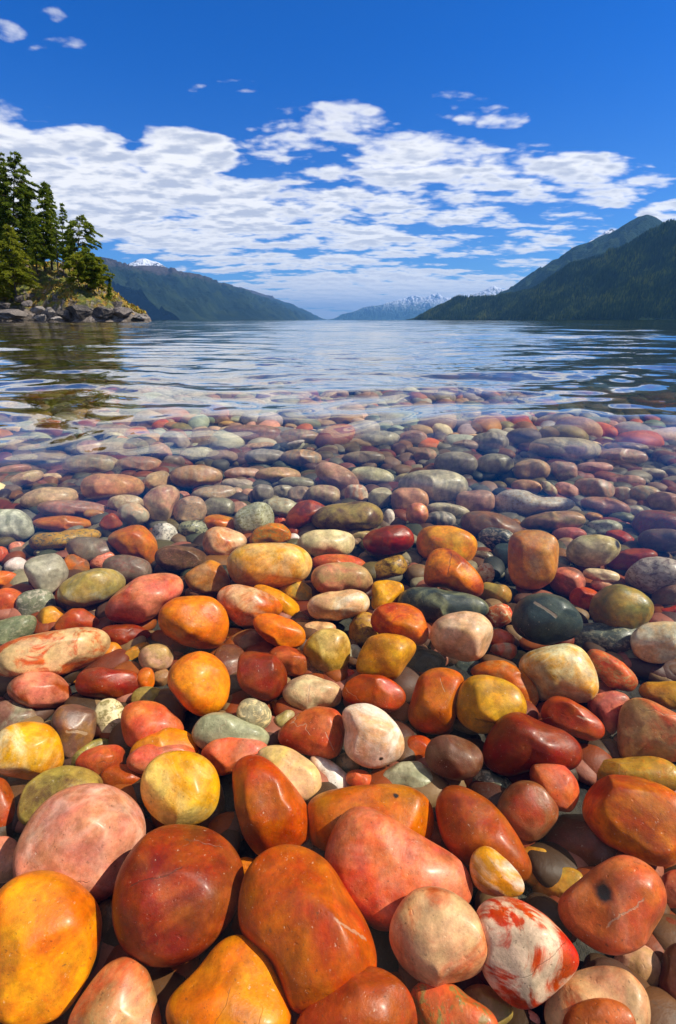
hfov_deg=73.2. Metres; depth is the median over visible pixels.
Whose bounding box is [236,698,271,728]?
pebble
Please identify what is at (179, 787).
pebble
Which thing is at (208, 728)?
pebble
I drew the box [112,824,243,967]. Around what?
pebble
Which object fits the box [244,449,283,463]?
pebble
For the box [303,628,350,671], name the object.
pebble
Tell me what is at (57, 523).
pebble
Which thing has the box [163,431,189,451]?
pebble
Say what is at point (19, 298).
boulder
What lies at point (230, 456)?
pebble
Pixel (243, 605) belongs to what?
pebble
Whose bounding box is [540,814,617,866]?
pebble
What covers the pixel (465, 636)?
pebble
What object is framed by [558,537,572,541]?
pebble
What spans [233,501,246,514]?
pebble
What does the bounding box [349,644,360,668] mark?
pebble
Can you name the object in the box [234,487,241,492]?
pebble
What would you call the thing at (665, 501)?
pebble
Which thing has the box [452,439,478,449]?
pebble
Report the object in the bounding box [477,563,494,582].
pebble
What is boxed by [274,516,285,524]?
pebble
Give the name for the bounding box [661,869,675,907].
pebble
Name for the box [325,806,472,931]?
pebble
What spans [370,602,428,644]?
pebble
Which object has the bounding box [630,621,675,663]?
pebble
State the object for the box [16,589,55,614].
pebble
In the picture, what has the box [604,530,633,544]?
pebble
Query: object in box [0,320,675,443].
water
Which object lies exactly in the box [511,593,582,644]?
pebble
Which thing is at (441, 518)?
pebble
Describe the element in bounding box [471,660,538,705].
pebble
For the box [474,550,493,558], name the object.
pebble
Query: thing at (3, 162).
conifer tree
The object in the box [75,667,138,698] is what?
pebble
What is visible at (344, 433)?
pebbles
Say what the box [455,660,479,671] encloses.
pebble
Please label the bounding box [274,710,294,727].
pebble
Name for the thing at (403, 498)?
pebble
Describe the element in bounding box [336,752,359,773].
pebble
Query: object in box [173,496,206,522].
pebble
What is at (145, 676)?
pebble
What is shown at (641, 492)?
pebble
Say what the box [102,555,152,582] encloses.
pebble
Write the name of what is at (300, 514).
pebble
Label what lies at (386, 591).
pebble
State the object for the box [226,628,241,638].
pebble
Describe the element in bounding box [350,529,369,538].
pebble
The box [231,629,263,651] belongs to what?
pebble
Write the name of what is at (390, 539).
pebble
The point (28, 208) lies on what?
conifer tree
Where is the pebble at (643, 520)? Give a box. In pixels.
[631,510,675,534]
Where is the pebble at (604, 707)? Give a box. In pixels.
[587,691,628,734]
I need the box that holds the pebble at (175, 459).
[163,455,184,464]
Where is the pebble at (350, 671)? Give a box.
[347,668,353,675]
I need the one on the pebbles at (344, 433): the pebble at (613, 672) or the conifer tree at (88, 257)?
the pebble at (613, 672)
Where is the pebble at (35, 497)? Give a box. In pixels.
[20,487,78,507]
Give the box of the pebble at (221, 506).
[205,497,234,515]
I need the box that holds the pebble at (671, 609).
[661,605,675,612]
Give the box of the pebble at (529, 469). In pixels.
[513,459,550,479]
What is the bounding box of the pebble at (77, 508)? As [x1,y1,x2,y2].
[37,500,107,518]
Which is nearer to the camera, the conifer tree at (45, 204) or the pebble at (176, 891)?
the pebble at (176, 891)
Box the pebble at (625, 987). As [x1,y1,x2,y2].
[544,965,650,1023]
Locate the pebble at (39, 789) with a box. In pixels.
[17,765,102,825]
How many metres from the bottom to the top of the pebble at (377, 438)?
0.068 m
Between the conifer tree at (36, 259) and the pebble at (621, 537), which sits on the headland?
the conifer tree at (36, 259)
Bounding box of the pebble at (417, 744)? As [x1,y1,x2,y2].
[407,735,430,760]
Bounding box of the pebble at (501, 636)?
[490,629,514,644]
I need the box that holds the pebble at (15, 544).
[8,541,23,550]
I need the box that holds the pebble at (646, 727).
[617,698,675,761]
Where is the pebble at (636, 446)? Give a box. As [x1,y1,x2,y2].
[604,442,648,450]
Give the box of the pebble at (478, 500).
[456,490,494,511]
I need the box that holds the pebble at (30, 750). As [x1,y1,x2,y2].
[0,721,63,779]
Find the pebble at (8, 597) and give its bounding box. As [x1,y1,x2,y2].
[0,588,20,609]
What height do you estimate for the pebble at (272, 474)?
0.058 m
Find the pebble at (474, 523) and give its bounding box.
[460,511,522,536]
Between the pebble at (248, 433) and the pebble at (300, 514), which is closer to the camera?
the pebble at (300, 514)
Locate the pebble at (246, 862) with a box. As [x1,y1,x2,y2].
[240,857,253,874]
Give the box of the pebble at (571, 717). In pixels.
[541,696,604,740]
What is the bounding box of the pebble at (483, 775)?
[472,769,511,787]
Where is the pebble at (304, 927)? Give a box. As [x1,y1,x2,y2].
[238,844,376,1014]
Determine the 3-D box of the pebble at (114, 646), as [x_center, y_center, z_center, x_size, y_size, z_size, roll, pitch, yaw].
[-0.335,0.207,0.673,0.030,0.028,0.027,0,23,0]
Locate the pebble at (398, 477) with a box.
[395,473,407,481]
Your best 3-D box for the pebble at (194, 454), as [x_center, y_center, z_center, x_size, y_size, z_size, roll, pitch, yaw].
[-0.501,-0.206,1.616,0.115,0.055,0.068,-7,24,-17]
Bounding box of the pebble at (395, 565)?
[375,555,406,578]
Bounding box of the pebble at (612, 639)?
[574,623,636,652]
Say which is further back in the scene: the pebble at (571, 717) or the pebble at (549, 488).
the pebble at (549, 488)
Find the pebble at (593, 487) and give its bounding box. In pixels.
[573,478,614,497]
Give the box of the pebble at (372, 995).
[296,966,417,1023]
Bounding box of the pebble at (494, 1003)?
[464,984,512,1023]
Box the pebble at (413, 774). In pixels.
[383,761,432,787]
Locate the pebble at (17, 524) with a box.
[0,509,34,540]
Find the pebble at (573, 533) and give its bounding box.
[552,527,586,540]
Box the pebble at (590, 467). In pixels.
[577,462,612,473]
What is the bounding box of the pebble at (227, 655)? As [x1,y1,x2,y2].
[213,644,243,674]
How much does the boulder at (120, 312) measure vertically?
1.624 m
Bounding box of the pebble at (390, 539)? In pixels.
[363,525,413,554]
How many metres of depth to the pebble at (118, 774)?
0.49 m
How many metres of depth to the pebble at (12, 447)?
1.71 m
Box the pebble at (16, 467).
[0,464,31,471]
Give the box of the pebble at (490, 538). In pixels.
[478,527,512,550]
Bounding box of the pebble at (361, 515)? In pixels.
[312,501,383,529]
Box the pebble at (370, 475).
[351,466,393,484]
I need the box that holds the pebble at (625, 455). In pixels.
[598,448,647,463]
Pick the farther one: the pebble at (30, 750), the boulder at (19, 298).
the boulder at (19, 298)
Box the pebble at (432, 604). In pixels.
[397,587,488,622]
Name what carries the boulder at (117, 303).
on the headland
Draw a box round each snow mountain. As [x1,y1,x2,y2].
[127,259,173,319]
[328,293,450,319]
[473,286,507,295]
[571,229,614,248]
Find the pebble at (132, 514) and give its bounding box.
[117,503,149,524]
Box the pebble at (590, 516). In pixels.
[585,512,602,521]
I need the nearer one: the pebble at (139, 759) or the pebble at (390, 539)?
the pebble at (139, 759)
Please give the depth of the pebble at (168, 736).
0.51 m
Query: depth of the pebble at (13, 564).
0.89 m
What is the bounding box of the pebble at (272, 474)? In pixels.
[255,467,300,481]
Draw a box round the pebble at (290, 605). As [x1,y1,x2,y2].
[254,584,298,616]
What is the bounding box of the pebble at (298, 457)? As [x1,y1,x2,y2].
[280,449,321,466]
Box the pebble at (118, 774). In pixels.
[100,764,141,785]
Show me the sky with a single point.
(328, 159)
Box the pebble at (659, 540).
[638,529,675,551]
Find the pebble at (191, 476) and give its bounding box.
[170,465,222,488]
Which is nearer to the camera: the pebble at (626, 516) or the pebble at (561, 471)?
the pebble at (626, 516)
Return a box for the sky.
[0,0,675,319]
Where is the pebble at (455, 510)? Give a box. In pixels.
[427,503,469,515]
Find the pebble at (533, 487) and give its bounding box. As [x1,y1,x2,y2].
[511,479,541,493]
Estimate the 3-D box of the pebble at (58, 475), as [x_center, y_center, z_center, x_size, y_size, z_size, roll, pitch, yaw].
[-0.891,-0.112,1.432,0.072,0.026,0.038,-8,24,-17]
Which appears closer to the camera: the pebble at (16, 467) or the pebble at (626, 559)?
the pebble at (626, 559)
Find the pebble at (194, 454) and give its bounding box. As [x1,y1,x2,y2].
[180,447,212,461]
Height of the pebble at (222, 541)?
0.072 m
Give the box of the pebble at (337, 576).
[311,562,372,592]
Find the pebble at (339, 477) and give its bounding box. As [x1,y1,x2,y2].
[315,462,358,490]
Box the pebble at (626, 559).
[606,548,657,570]
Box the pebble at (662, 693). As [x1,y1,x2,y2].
[638,681,675,709]
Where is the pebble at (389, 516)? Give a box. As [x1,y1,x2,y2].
[384,509,394,523]
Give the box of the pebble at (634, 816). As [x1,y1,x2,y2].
[582,775,675,866]
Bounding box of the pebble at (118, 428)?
[90,424,131,437]
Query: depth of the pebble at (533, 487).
1.30 m
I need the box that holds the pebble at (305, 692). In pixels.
[282,674,341,709]
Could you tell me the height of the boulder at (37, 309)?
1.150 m
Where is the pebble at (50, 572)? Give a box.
[24,553,68,592]
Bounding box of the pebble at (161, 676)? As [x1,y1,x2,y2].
[154,669,168,685]
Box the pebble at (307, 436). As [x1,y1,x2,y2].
[280,429,317,442]
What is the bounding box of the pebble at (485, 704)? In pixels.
[456,675,526,733]
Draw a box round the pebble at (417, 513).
[406,503,428,523]
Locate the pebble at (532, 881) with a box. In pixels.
[524,846,546,886]
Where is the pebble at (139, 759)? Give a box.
[126,744,195,774]
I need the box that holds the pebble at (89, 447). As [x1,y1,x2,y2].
[76,440,103,454]
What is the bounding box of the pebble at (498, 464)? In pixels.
[477,453,513,475]
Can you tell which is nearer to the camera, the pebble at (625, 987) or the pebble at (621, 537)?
the pebble at (625, 987)
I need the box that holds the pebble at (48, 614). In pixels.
[37,606,64,623]
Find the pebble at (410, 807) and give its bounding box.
[307,784,433,850]
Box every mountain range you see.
[75,253,311,319]
[233,286,326,319]
[406,228,675,319]
[495,215,661,295]
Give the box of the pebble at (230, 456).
[206,450,237,462]
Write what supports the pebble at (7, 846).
on the pebbles at (344, 433)
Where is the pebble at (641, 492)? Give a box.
[630,485,660,499]
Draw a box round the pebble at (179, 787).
[140,751,219,824]
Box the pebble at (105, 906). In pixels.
[99,898,112,940]
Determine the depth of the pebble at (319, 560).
0.88 m
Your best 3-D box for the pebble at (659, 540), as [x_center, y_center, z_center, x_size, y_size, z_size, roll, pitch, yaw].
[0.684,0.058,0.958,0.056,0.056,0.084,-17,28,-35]
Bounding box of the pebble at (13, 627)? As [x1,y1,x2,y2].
[0,615,36,645]
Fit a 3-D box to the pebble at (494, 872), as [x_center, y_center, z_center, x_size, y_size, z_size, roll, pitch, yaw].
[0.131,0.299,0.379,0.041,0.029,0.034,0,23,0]
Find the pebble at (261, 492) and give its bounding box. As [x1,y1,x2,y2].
[252,484,273,501]
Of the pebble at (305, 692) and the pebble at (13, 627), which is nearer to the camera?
the pebble at (305, 692)
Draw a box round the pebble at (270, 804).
[232,755,309,854]
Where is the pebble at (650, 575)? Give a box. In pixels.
[625,556,675,593]
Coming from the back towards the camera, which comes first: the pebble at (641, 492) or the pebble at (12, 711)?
the pebble at (641, 492)
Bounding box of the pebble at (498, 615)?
[485,603,511,627]
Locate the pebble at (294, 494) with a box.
[287,486,307,501]
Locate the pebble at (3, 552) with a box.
[0,546,7,562]
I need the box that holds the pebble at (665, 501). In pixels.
[646,492,675,510]
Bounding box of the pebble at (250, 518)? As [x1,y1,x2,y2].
[233,502,273,532]
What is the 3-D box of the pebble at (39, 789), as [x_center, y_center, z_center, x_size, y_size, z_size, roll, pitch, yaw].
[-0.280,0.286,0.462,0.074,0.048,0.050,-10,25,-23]
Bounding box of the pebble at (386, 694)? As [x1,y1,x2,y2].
[342,674,405,712]
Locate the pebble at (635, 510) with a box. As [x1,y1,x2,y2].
[630,506,643,514]
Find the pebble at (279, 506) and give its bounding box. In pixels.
[266,497,295,516]
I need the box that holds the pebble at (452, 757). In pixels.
[425,735,482,780]
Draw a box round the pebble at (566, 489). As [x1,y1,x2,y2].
[555,482,579,496]
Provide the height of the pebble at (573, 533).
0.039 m
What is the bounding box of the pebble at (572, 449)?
[529,437,600,460]
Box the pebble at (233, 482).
[221,478,252,487]
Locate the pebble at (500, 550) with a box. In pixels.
[492,543,507,569]
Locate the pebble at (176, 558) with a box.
[154,545,206,571]
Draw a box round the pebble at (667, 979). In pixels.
[659,943,675,999]
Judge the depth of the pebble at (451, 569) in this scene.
0.77 m
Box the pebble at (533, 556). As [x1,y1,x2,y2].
[508,530,558,589]
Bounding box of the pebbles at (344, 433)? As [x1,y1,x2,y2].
[0,383,675,1023]
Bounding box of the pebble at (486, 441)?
[472,432,508,450]
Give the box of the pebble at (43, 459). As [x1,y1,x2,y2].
[20,452,70,466]
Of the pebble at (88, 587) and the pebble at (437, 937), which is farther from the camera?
the pebble at (88, 587)
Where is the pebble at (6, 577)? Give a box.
[0,571,15,586]
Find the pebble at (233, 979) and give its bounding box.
[166,935,292,1023]
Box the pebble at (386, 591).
[371,580,403,609]
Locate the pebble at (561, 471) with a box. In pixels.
[550,461,577,480]
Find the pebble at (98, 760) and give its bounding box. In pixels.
[75,744,125,775]
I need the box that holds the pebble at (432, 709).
[408,667,463,734]
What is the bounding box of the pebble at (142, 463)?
[116,456,161,470]
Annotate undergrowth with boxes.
[0,259,147,314]
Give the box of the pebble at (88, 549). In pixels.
[66,537,120,563]
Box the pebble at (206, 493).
[191,485,235,500]
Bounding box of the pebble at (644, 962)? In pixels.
[613,945,660,986]
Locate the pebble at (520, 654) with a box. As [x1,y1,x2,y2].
[514,650,525,658]
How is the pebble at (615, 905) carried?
on the pebbles at (344, 433)
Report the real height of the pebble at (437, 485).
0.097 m
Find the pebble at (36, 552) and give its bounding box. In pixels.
[33,548,64,555]
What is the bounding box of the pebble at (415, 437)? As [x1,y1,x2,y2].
[399,430,426,445]
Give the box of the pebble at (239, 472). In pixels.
[224,467,258,477]
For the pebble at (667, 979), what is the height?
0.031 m
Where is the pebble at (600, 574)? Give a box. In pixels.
[583,568,619,581]
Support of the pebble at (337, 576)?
on the lake bed
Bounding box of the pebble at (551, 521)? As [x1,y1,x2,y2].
[521,511,585,531]
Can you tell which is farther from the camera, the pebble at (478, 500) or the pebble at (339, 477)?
the pebble at (339, 477)
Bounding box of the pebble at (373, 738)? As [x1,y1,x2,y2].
[342,703,404,768]
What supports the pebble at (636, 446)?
on the pebbles at (344, 433)
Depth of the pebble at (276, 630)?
0.67 m
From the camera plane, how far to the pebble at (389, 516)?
1.10 m
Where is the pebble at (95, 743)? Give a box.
[71,738,107,765]
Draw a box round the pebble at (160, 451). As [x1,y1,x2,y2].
[149,442,171,460]
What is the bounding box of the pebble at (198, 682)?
[167,651,229,715]
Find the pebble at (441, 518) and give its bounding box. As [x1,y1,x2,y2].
[426,511,455,525]
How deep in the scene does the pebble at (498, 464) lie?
1.44 m
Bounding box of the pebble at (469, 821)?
[436,785,531,881]
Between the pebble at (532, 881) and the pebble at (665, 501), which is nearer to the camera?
the pebble at (532, 881)
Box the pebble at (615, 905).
[558,855,666,955]
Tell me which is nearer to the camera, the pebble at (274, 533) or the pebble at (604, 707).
the pebble at (604, 707)
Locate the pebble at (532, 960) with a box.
[476,896,578,1009]
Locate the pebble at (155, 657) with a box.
[138,644,173,670]
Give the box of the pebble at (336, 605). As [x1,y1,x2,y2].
[307,589,369,620]
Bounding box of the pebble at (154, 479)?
[144,471,170,489]
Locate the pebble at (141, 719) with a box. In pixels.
[121,700,183,746]
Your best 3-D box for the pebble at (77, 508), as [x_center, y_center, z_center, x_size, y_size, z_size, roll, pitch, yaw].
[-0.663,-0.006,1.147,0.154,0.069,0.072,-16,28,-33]
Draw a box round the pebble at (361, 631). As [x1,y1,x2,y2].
[349,612,377,646]
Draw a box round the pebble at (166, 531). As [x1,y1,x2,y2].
[152,523,177,540]
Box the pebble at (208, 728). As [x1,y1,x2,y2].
[192,712,269,748]
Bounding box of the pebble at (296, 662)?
[269,646,311,676]
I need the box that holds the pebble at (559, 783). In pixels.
[529,763,579,811]
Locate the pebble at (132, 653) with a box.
[125,642,149,659]
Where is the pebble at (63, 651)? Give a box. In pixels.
[0,627,110,677]
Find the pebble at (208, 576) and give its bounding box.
[184,560,230,593]
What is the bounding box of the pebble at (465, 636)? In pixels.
[430,611,492,661]
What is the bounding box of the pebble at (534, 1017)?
[528,1010,539,1023]
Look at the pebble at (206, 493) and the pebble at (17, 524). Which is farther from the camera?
the pebble at (206, 493)
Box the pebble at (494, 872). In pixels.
[470,846,524,896]
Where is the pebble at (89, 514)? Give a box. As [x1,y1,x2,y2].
[83,509,103,518]
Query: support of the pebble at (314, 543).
on the pebbles at (344, 433)
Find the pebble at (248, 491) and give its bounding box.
[242,488,254,502]
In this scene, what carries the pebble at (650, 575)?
on the pebbles at (344, 433)
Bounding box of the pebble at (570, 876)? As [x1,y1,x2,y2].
[531,867,582,896]
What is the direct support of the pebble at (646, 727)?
on the pebbles at (344, 433)
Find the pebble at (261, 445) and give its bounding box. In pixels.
[244,442,274,449]
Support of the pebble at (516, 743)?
on the pebbles at (344, 433)
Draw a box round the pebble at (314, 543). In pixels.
[297,529,354,556]
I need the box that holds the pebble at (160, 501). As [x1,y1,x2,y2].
[143,485,179,520]
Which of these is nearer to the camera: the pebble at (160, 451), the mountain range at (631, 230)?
the pebble at (160, 451)
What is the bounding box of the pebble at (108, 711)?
[95,698,123,732]
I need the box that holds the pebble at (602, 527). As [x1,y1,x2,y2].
[587,519,622,534]
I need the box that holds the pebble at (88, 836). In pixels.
[13,783,145,902]
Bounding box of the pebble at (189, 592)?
[185,588,217,598]
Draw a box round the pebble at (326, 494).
[307,485,339,504]
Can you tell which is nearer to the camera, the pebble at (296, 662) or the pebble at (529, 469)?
the pebble at (296, 662)
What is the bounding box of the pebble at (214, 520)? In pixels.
[203,514,234,528]
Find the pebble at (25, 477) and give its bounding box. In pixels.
[9,470,43,485]
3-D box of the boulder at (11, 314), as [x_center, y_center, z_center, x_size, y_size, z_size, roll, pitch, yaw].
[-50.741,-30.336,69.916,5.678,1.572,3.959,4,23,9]
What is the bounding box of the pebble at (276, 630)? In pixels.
[253,613,305,647]
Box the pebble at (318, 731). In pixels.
[278,706,344,758]
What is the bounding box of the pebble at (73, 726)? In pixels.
[51,704,96,757]
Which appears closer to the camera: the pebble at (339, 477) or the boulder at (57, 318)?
the pebble at (339, 477)
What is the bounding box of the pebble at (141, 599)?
[105,573,183,623]
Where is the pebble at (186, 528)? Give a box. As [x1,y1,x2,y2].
[178,520,207,535]
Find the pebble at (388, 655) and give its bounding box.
[356,633,415,679]
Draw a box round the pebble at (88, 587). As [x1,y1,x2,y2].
[57,568,125,607]
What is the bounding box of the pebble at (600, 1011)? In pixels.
[563,998,635,1023]
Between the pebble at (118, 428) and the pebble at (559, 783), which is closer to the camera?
the pebble at (559, 783)
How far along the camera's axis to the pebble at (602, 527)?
1.04 m
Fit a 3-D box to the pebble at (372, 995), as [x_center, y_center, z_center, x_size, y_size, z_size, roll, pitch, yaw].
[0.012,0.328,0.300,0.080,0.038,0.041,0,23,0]
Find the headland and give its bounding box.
[0,261,150,321]
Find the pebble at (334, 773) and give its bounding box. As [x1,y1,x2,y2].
[310,756,350,787]
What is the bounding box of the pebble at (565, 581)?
[550,567,585,596]
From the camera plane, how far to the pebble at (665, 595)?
0.78 m
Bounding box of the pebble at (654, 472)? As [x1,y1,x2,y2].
[642,468,665,476]
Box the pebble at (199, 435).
[191,428,213,442]
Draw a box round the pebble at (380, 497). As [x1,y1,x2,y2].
[368,487,391,508]
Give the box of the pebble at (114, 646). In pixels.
[105,642,121,653]
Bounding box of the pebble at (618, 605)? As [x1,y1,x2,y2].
[589,584,653,628]
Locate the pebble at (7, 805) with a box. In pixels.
[0,778,14,826]
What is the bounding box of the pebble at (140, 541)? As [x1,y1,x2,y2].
[108,525,157,563]
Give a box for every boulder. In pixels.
[0,302,10,307]
[0,309,28,319]
[14,295,23,301]
[21,300,32,306]
[30,306,44,313]
[33,314,45,321]
[44,307,55,314]
[51,316,62,320]
[56,310,71,319]
[65,305,93,319]
[92,306,114,318]
[111,301,122,307]
[113,307,132,317]
[132,314,145,318]
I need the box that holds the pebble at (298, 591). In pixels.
[279,581,311,600]
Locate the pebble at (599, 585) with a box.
[591,580,612,590]
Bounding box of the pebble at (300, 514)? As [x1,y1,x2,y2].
[285,500,323,528]
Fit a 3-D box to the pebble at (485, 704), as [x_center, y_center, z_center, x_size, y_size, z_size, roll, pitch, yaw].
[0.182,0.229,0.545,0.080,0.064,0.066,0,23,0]
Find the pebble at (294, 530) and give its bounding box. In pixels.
[289,527,298,533]
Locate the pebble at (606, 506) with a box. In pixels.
[580,497,630,515]
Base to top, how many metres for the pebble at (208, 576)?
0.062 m
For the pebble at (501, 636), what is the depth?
0.69 m
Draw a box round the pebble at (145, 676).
[137,667,154,687]
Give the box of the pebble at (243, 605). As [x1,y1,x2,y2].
[217,584,282,625]
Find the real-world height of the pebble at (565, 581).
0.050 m
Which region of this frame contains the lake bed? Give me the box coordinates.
[0,367,675,1023]
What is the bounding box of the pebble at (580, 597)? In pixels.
[569,587,596,609]
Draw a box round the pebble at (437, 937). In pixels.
[389,886,487,986]
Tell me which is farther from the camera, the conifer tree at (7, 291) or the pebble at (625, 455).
the conifer tree at (7, 291)
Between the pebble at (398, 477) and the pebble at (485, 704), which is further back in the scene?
the pebble at (398, 477)
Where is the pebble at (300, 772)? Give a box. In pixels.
[257,745,321,800]
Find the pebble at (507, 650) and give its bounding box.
[490,643,516,659]
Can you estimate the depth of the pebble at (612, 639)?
0.69 m
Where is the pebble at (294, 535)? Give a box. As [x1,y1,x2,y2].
[291,533,298,538]
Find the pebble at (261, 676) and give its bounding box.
[237,651,286,700]
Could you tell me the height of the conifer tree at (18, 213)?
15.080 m
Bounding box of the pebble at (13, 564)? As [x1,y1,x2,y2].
[4,557,25,571]
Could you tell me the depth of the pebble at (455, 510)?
1.13 m
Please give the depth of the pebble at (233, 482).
1.32 m
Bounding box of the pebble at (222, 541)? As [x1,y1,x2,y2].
[203,527,246,554]
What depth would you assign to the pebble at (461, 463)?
1.43 m
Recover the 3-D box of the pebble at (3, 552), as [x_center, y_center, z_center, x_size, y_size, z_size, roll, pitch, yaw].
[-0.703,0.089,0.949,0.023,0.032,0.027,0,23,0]
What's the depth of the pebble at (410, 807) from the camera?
0.43 m
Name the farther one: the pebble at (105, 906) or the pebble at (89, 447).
the pebble at (89, 447)
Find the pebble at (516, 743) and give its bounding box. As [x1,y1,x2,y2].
[482,712,582,775]
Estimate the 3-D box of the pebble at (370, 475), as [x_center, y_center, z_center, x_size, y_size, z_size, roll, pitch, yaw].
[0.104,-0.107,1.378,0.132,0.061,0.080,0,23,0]
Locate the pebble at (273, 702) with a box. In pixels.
[270,700,276,715]
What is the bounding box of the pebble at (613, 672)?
[587,649,637,691]
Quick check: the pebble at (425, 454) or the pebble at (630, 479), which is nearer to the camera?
the pebble at (630, 479)
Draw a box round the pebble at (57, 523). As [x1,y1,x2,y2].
[33,515,90,531]
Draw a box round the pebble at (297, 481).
[278,477,317,486]
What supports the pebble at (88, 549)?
on the pebbles at (344, 433)
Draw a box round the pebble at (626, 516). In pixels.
[608,512,634,522]
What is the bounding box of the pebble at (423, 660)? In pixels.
[407,648,445,671]
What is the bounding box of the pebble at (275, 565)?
[227,543,311,587]
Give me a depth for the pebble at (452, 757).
0.48 m
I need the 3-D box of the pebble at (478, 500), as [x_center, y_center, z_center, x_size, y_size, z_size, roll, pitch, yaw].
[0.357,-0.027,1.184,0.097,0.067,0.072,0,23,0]
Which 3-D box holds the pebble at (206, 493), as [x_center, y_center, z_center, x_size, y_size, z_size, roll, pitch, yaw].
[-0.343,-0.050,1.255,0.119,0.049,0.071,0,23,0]
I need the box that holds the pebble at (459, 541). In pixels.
[416,525,476,560]
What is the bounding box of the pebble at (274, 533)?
[249,523,291,542]
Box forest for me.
[414,219,675,319]
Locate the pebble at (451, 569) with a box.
[424,548,483,596]
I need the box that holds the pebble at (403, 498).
[391,488,428,509]
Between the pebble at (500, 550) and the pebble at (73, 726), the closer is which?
the pebble at (73, 726)
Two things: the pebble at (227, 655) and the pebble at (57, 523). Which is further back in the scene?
the pebble at (57, 523)
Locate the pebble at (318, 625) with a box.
[305,621,335,629]
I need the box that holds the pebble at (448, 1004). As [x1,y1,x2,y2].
[410,982,497,1023]
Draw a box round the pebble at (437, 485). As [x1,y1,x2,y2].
[398,469,467,501]
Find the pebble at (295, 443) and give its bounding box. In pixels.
[287,440,304,445]
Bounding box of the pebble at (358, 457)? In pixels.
[343,451,384,463]
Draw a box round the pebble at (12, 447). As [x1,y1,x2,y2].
[3,443,34,451]
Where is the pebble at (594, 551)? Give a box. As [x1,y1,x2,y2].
[566,534,620,567]
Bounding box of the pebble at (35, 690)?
[7,672,71,708]
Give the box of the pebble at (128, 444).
[101,438,148,451]
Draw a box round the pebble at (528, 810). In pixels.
[497,780,558,841]
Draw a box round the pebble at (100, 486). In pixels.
[80,473,144,499]
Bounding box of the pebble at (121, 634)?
[101,624,150,644]
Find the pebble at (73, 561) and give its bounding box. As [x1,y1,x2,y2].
[64,554,89,570]
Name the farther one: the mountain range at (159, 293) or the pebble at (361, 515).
the mountain range at (159, 293)
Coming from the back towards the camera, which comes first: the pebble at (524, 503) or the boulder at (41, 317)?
the boulder at (41, 317)
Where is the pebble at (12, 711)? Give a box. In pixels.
[0,700,36,729]
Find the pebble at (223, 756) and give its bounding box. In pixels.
[201,737,266,775]
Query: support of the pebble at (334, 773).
on the lake bed
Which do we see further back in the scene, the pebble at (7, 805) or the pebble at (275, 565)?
the pebble at (275, 565)
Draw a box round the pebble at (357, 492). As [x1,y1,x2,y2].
[344,484,367,501]
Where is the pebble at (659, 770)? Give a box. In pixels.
[597,756,675,790]
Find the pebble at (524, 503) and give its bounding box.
[495,489,574,516]
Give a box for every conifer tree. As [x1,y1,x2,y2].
[0,150,41,255]
[0,153,16,253]
[0,224,42,296]
[0,242,15,299]
[1,179,25,256]
[9,180,31,258]
[18,198,42,258]
[24,216,47,273]
[26,181,61,271]
[41,184,64,269]
[51,203,75,273]
[51,217,62,273]
[56,214,102,261]
[59,235,76,271]
[61,251,91,287]
[73,247,107,289]
[81,256,114,293]
[106,279,112,300]
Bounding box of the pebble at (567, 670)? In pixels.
[519,643,598,702]
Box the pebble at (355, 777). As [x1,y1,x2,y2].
[346,769,370,785]
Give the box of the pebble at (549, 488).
[541,481,557,495]
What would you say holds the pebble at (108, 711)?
on the pebbles at (344, 433)
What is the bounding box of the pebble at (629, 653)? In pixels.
[624,649,647,679]
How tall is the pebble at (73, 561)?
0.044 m
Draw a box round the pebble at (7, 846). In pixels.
[0,836,16,882]
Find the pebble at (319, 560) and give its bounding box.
[312,554,364,568]
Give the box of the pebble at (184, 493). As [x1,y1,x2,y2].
[179,491,189,495]
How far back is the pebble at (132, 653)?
0.67 m
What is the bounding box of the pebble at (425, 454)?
[413,448,436,459]
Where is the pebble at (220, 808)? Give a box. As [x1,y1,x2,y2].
[199,784,224,827]
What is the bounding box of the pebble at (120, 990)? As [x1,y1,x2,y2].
[68,956,161,1023]
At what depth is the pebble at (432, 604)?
0.73 m
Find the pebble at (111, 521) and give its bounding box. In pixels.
[99,513,122,529]
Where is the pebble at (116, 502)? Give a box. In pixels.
[107,495,143,510]
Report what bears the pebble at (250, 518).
on the pebbles at (344, 433)
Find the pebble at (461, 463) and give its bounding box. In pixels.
[434,452,477,474]
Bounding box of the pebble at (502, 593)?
[479,582,511,603]
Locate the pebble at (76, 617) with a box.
[54,608,99,630]
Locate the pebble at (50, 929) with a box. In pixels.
[0,870,101,1023]
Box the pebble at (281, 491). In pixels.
[273,485,291,497]
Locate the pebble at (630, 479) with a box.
[616,475,645,484]
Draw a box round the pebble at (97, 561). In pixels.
[90,552,114,568]
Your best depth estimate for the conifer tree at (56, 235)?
72.45 m
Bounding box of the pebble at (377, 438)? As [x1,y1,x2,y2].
[359,431,399,446]
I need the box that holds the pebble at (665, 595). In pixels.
[651,584,675,604]
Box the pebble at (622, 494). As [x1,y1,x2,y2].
[614,487,629,501]
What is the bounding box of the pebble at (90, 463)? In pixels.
[62,454,118,473]
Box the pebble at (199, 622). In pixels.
[158,596,228,648]
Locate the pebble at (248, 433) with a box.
[223,425,280,441]
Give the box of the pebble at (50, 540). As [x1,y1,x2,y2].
[29,528,100,549]
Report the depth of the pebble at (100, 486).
1.23 m
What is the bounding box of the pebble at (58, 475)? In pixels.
[43,473,64,478]
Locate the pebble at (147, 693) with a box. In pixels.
[131,686,160,702]
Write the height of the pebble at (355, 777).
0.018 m
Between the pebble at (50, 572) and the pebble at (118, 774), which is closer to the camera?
the pebble at (118, 774)
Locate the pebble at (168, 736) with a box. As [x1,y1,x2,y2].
[129,727,198,754]

